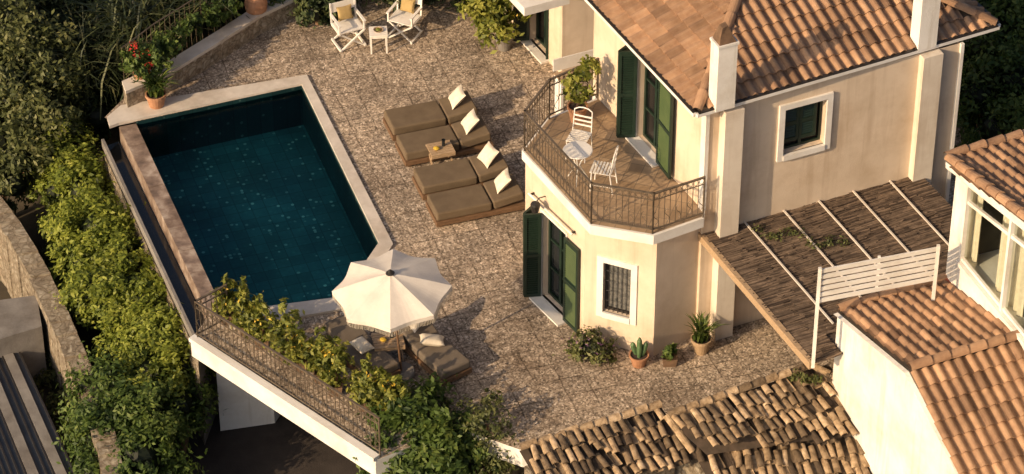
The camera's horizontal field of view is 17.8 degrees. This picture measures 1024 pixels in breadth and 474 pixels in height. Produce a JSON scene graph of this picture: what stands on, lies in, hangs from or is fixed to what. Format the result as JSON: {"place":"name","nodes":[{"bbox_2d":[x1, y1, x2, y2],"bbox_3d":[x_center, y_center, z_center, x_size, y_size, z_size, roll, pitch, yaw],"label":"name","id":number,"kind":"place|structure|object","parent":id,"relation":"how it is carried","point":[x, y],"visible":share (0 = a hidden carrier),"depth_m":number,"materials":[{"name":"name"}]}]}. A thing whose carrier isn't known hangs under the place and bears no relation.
{"place":"outdoors","nodes":[
{"label":"outdoors","id":0,"kind":"place"},
{"bbox_2d":[0,296,74,473],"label":"neighbour flat roof","id":1,"kind":"structure","parent":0,"point":[28,434],"depth_m":65.82,"materials":[{"name":"concrete"}]},
{"bbox_2d":[160,407,484,473],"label":"driveway","id":2,"kind":"structure","parent":0,"point":[282,444],"depth_m":66.04,"materials":[{"name":"grey concrete"}]},
{"bbox_2d":[216,372,280,430],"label":"wall","id":3,"kind":"structure","parent":2,"relation":"on","point":[245,409],"depth_m":66.34,"materials":[{"name":"white paint"}]},
{"bbox_2d":[0,10,998,473],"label":"ground","id":4,"kind":"structure","parent":0,"point":[28,218],"depth_m":71.75,"materials":[{"name":"brown soil"}]},
{"bbox_2d":[0,0,106,214],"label":"olive tree","id":5,"kind":"object","parent":4,"relation":"on","point":[30,111],"visible":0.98,"depth_m":70.64,"materials":[{"name":"green plant"}]},
{"bbox_2d":[33,243,86,432],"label":"ground cover","id":6,"kind":"object","parent":4,"relation":"on","point":[39,379],"visible":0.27,"depth_m":67.43,"materials":[{"name":"green plant"}]},
{"bbox_2d":[0,196,121,473],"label":"boundary stone wall","id":7,"kind":"structure","parent":4,"relation":"on","point":[24,271],"depth_m":67.47,"materials":[{"name":"beige stone"}]},
{"bbox_2d":[24,115,156,335],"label":"bright hedge","id":8,"kind":"object","parent":4,"relation":"on","point":[95,253],"visible":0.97,"depth_m":68.23,"materials":[{"name":"green plant"}]},
{"bbox_2d":[34,0,171,182],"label":"dark undergrowth","id":9,"kind":"object","parent":4,"relation":"on","point":[99,126],"visible":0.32,"depth_m":71.93,"materials":[{"name":"green plant"}]},
{"bbox_2d":[1,0,248,119],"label":"giant reeds","id":10,"kind":"object","parent":4,"relation":"on","point":[144,14],"visible":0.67,"depth_m":71.74,"materials":[{"name":"green plant"}]},
{"bbox_2d":[51,341,228,473],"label":"dark shrub","id":11,"kind":"object","parent":4,"relation":"on","point":[145,425],"visible":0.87,"depth_m":64.20,"materials":[{"name":"green plant"}]},
{"bbox_2d":[86,268,216,410],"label":"laurel shrub","id":12,"kind":"object","parent":4,"relation":"on","point":[143,333],"visible":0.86,"depth_m":65.67,"materials":[{"name":"green plant"}]},
{"bbox_2d":[122,0,297,106],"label":"garden wall","id":13,"kind":"structure","parent":4,"relation":"on","point":[191,62],"depth_m":71.45,"materials":[{"name":"stone"}]},
{"bbox_2d":[119,38,155,79],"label":"flowering geranium","id":14,"kind":"object","parent":13,"relation":"on","point":[139,46],"visible":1,"depth_m":69.85,"materials":[{"name":"plant"}]},
{"bbox_2d":[244,0,267,14],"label":"terracotta urn","id":15,"kind":"object","parent":13,"relation":"on","point":[255,7],"visible":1,"depth_m":72.06,"materials":[{"name":"ceramic"}]},
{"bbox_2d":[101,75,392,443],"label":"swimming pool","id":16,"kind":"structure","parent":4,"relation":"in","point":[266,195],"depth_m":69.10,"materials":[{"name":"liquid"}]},
{"bbox_2d":[130,62,177,108],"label":"potted plant","id":17,"kind":"object","parent":16,"relation":"on","point":[155,94],"visible":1,"depth_m":69.91,"materials":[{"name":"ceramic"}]},
{"bbox_2d":[268,0,469,28],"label":"garden shrubs","id":18,"kind":"object","parent":4,"relation":"on","point":[317,12],"visible":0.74,"depth_m":72.51,"materials":[{"name":"green plant"}]},
{"bbox_2d":[352,369,514,473],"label":"fig bush","id":19,"kind":"object","parent":4,"relation":"on","point":[440,443],"visible":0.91,"depth_m":61.71,"materials":[{"name":"green plant"}]},
{"bbox_2d":[454,388,523,473],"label":"dry shrub","id":20,"kind":"object","parent":4,"relation":"on","point":[485,432],"visible":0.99,"depth_m":61.68,"materials":[{"name":"green plant"}]},
{"bbox_2d":[518,363,871,473],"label":"old stone outbuilding","id":21,"kind":"structure","parent":4,"relation":"on","point":[795,420],"depth_m":59.92,"materials":[{"name":"tile"}]},
{"bbox_2d":[832,313,957,473],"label":"gable walls","id":22,"kind":"structure","parent":4,"relation":"on","point":[881,399],"depth_m":58.74,"materials":[{"name":"beige paint"}]},
{"bbox_2d":[954,0,1023,147],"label":"laurel tree","id":23,"kind":"object","parent":4,"relation":"on","point":[993,61],"visible":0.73,"depth_m":68.75,"materials":[{"name":"green plant"}]},
{"bbox_2d":[105,0,981,473],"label":"terrace paving","id":24,"kind":"structure","parent":0,"point":[495,326],"depth_m":65.81,"materials":[{"name":"brown stone"}]},
{"bbox_2d":[121,0,237,79],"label":"garden fence","id":25,"kind":"object","parent":24,"relation":"on","point":[170,27],"visible":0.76,"depth_m":70.96,"materials":[{"name":"brown metal"}]},
{"bbox_2d":[118,0,243,82],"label":"climbing vine","id":26,"kind":"object","parent":25,"relation":"attached to","point":[166,46],"visible":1,"depth_m":70.40,"materials":[{"name":"green plant"}]},
{"bbox_2d":[210,273,240,325],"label":"potted lemon shrub","id":27,"kind":"object","parent":24,"relation":"on","point":[232,283],"visible":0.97,"depth_m":64.17,"materials":[{"name":"green plant"}]},
{"bbox_2d":[227,275,262,336],"bbox_3d":[-5.210,1.290,63.903,0.736,1.410,0.736,0,38,0],"label":"potted lemon shrub","id":28,"kind":"object","parent":24,"relation":"on","point":[240,306],"visible":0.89,"depth_m":63.73,"materials":[{"name":"green plant"}]},
{"bbox_2d":[240,293,279,349],"bbox_3d":[-4.901,1.601,63.547,0.744,1.358,0.637,-13,40,-16],"label":"potted lemon shrub","id":29,"kind":"object","parent":24,"relation":"on","point":[258,329],"visible":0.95,"depth_m":63.51,"materials":[{"name":"green plant"}]},
{"bbox_2d":[262,297,306,363],"bbox_3d":[-4.419,1.778,63.107,0.857,1.622,0.879,0,38,0],"label":"potted lemon shrub","id":30,"kind":"object","parent":24,"relation":"on","point":[281,336],"visible":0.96,"depth_m":63.02,"materials":[{"name":"green plant"}]},
{"bbox_2d":[194,284,380,455],"bbox_3d":[-4.066,2.497,62.660,5.092,0.940,0.798,30,47,33],"label":"terrace railing","id":31,"kind":"object","parent":24,"relation":"on","point":[224,320],"visible":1,"depth_m":62.49,"materials":[{"name":"brown metal"}]},
{"bbox_2d":[282,328,316,372],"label":"potted lemon shrub","id":32,"kind":"object","parent":24,"relation":"on","point":[292,355],"visible":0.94,"depth_m":63.02,"materials":[{"name":"green plant"}]},
{"bbox_2d":[301,325,336,383],"bbox_3d":[-3.672,2.272,62.728,0.802,1.311,0.650,0,38,0],"label":"potted lemon shrub","id":33,"kind":"object","parent":24,"relation":"on","point":[317,350],"visible":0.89,"depth_m":62.65,"materials":[{"name":"green plant"}]},
{"bbox_2d":[311,336,354,396],"bbox_3d":[-3.426,2.456,62.415,0.832,1.405,0.677,-13,40,-16],"label":"potted lemon shrub","id":34,"kind":"object","parent":24,"relation":"on","point":[330,375],"visible":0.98,"depth_m":62.34,"materials":[{"name":"green plant"}]},
{"bbox_2d":[329,0,365,52],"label":"director chair","id":35,"kind":"object","parent":24,"relation":"on","point":[347,22],"visible":1,"depth_m":71.86,"materials":[{"name":"white paint"}]},
{"bbox_2d":[323,314,400,382],"bbox_3d":[-2.957,2.155,63.463,0.700,0.590,1.790,-24,44,-28],"label":"sun lounger","id":36,"kind":"object","parent":24,"relation":"on","point":[361,346],"visible":0.65,"depth_m":63.27,"materials":[{"name":"brown fabric"}]},
{"bbox_2d":[346,353,379,411],"bbox_3d":[-2.798,2.718,62.129,0.606,1.345,0.701,28,46,31],"label":"potted lemon shrub","id":37,"kind":"object","parent":24,"relation":"on","point":[359,395],"visible":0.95,"depth_m":61.98,"materials":[{"name":"green plant"}]},
{"bbox_2d":[359,366,395,410],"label":"potted lemon shrub","id":38,"kind":"object","parent":24,"relation":"on","point":[373,396],"visible":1,"depth_m":61.85,"materials":[{"name":"green plant"}]},
{"bbox_2d":[369,26,387,53],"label":"white side table","id":39,"kind":"object","parent":24,"relation":"on","point":[378,32],"visible":1,"depth_m":71.64,"materials":[{"name":"paint"}]},
{"bbox_2d":[371,331,404,360],"bbox_3d":[-2.409,2.097,63.557,0.600,0.595,0.500,-6,38,-8],"label":"lattice table","id":40,"kind":"object","parent":24,"relation":"on","point":[382,342],"visible":0.87,"depth_m":63.40,"materials":[{"name":"brown wood"}]},
{"bbox_2d":[332,249,451,380],"bbox_3d":[-2.268,1.663,62.404,2.124,2.713,2.117,-14,40,-18],"label":"fringed parasol","id":41,"kind":"object","parent":24,"relation":"on","point":[392,290],"visible":1,"depth_m":61.57,"materials":[{"name":"white fabric"}]},
{"bbox_2d":[376,374,410,410],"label":"potted lemon shrub","id":42,"kind":"object","parent":24,"relation":"on","point":[401,386],"visible":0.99,"depth_m":61.77,"materials":[{"name":"green plant"}]},
{"bbox_2d":[386,0,422,44],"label":"director chair","id":43,"kind":"object","parent":24,"relation":"on","point":[405,14],"visible":1,"depth_m":72.10,"materials":[{"name":"white paint"}]},
{"bbox_2d":[383,84,477,141],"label":"sun lounger","id":44,"kind":"object","parent":24,"relation":"on","point":[457,104],"visible":0.92,"depth_m":69.42,"materials":[{"name":"brown fabric"}]},
{"bbox_2d":[398,320,471,385],"bbox_3d":[-1.578,2.035,63.443,0.700,0.803,1.790,-24,44,-28],"label":"sun lounger","id":45,"kind":"object","parent":24,"relation":"on","point":[429,349],"visible":0.74,"depth_m":63.27,"materials":[{"name":"brown fabric"}]},
{"bbox_2d":[426,138,455,164],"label":"wooden side table","id":46,"kind":"object","parent":24,"relation":"on","point":[442,148],"visible":1,"depth_m":68.36,"materials":[{"name":"brown wood"}]},
{"bbox_2d":[395,108,493,166],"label":"sun lounger","id":47,"kind":"object","parent":24,"relation":"on","point":[469,133],"visible":0.93,"depth_m":68.74,"materials":[{"name":"brown fabric"}]},
{"bbox_2d":[412,141,509,200],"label":"sun lounger","id":48,"kind":"object","parent":24,"relation":"on","point":[487,163],"visible":0.91,"depth_m":67.80,"materials":[{"name":"brown fabric"}]},
{"bbox_2d":[426,167,524,226],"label":"sun lounger","id":49,"kind":"object","parent":24,"relation":"on","point":[501,192],"visible":0.98,"depth_m":67.09,"materials":[{"name":"brown fabric"}]},
{"bbox_2d":[454,0,532,53],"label":"potted citrus tree","id":50,"kind":"object","parent":24,"relation":"on","point":[496,16],"visible":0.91,"depth_m":71.10,"materials":[{"name":"green plant"}]},
{"bbox_2d":[552,325,619,366],"bbox_3d":[1.437,2.121,63.524,1.340,0.895,0.923,0,38,0],"label":"lavender bush","id":51,"kind":"object","parent":24,"relation":"on","point":[597,349],"visible":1,"depth_m":63.37,"materials":[{"name":"green plant"}]},
{"bbox_2d":[629,337,648,368],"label":"potted cactus","id":52,"kind":"object","parent":24,"relation":"on","point":[639,355],"visible":1,"depth_m":63.28,"materials":[{"name":"ceramic"}]},
{"bbox_2d":[661,342,677,366],"bbox_3d":[3.057,2.251,63.407,0.351,0.508,0.429,0,38,0],"label":"square planter","id":53,"kind":"object","parent":24,"relation":"on","point":[669,357],"visible":1,"depth_m":63.35,"materials":[{"name":"ceramic"}]},
{"bbox_2d":[685,310,727,355],"bbox_3d":[3.776,1.913,63.613,0.853,0.786,0.744,-11,39,-14],"label":"potted yucca","id":54,"kind":"object","parent":24,"relation":"on","point":[701,338],"visible":1,"depth_m":63.52,"materials":[{"name":"green plant"}]},
{"bbox_2d":[505,0,1000,355],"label":"cream villa","id":55,"kind":"object","parent":24,"relation":"on","point":[750,110],"visible":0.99,"depth_m":62.62,"materials":[{"name":"paint"}]},
{"bbox_2d":[530,196,545,213],"bbox_3d":[0.494,-0.652,63.449,0.191,0.291,0.369,18,41,21],"label":"wall lantern","id":56,"kind":"object","parent":55,"relation":"attached to","point":[535,206],"depth_m":63.34,"materials":[{"name":"black metal"}]},
{"bbox_2d":[553,49,592,113],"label":"wall","id":57,"kind":"structure","parent":55,"relation":"attached to","point":[565,62],"depth_m":69.54,"materials":[{"name":"white paint"}]},
{"bbox_2d":[563,141,592,186],"bbox_3d":[1.260,-1.381,62.763,0.580,0.736,0.580,0,38,0],"label":"round bistro table","id":58,"kind":"object","parent":55,"relation":"on","point":[577,150],"visible":0.97,"depth_m":62.54,"materials":[{"name":"white paint"}]},
{"bbox_2d":[566,107,592,162],"bbox_3d":[1.310,-1.996,63.345,0.407,0.980,0.492,13,40,16],"label":"white bistro chair","id":59,"kind":"object","parent":55,"relation":"on","point":[574,134],"visible":0.83,"depth_m":63.36,"materials":[{"name":"paint"}]},
{"bbox_2d":[559,54,601,123],"bbox_3d":[1.326,-2.893,64.085,0.756,1.479,0.840,19,42,22],"label":"citrus in pot","id":60,"kind":"object","parent":55,"relation":"on","point":[571,80],"visible":0.99,"depth_m":63.90,"materials":[{"name":"ceramic"}]},
{"bbox_2d":[589,145,618,194],"bbox_3d":[1.768,-1.347,62.514,0.492,0.980,0.407,9,39,12],"label":"white bistro chair","id":61,"kind":"object","parent":55,"relation":"on","point":[611,165],"visible":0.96,"depth_m":62.52,"materials":[{"name":"paint"}]},
{"bbox_2d":[524,57,705,233],"bbox_3d":[1.731,-1.667,62.929,2.127,0.970,4.413,-17,41,-21],"label":"balcony railing","id":62,"kind":"object","parent":55,"relation":"on","point":[527,114],"visible":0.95,"depth_m":61.98,"materials":[{"name":"brown metal"}]},
{"bbox_2d":[698,177,952,368],"bbox_3d":[6.635,1.369,62.748,4.907,2.709,4.472,-17,41,-21],"label":"reed pergola","id":63,"kind":"object","parent":24,"relation":"on","point":[770,264],"visible":0.66,"depth_m":62.31,"materials":[{"name":"wicker"}]},
{"bbox_2d":[811,244,939,367],"bbox_3d":[6.582,1.256,59.228,2.350,2.320,0.102,-10,39,-13],"label":"white slatted screen","id":64,"kind":"object","parent":63,"relation":"on","point":[877,272],"visible":0.96,"depth_m":58.76,"materials":[{"name":"paint"}]},
{"bbox_2d":[945,176,1023,349],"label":"walls and window","id":65,"kind":"structure","parent":24,"relation":"on","point":[985,265],"depth_m":58.88,"materials":[{"name":"white paint"}]},
{"bbox_2d":[836,272,1023,473],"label":"tiled roof","id":66,"kind":"structure","parent":65,"relation":"attached to","point":[955,352],"depth_m":57.53,"materials":[{"name":"tile"}]},
{"bbox_2d":[943,129,1023,228],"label":"tiled roof","id":67,"kind":"structure","parent":65,"relation":"attached to","point":[991,170],"depth_m":57.62,"materials":[{"name":"tile"}]}
]}

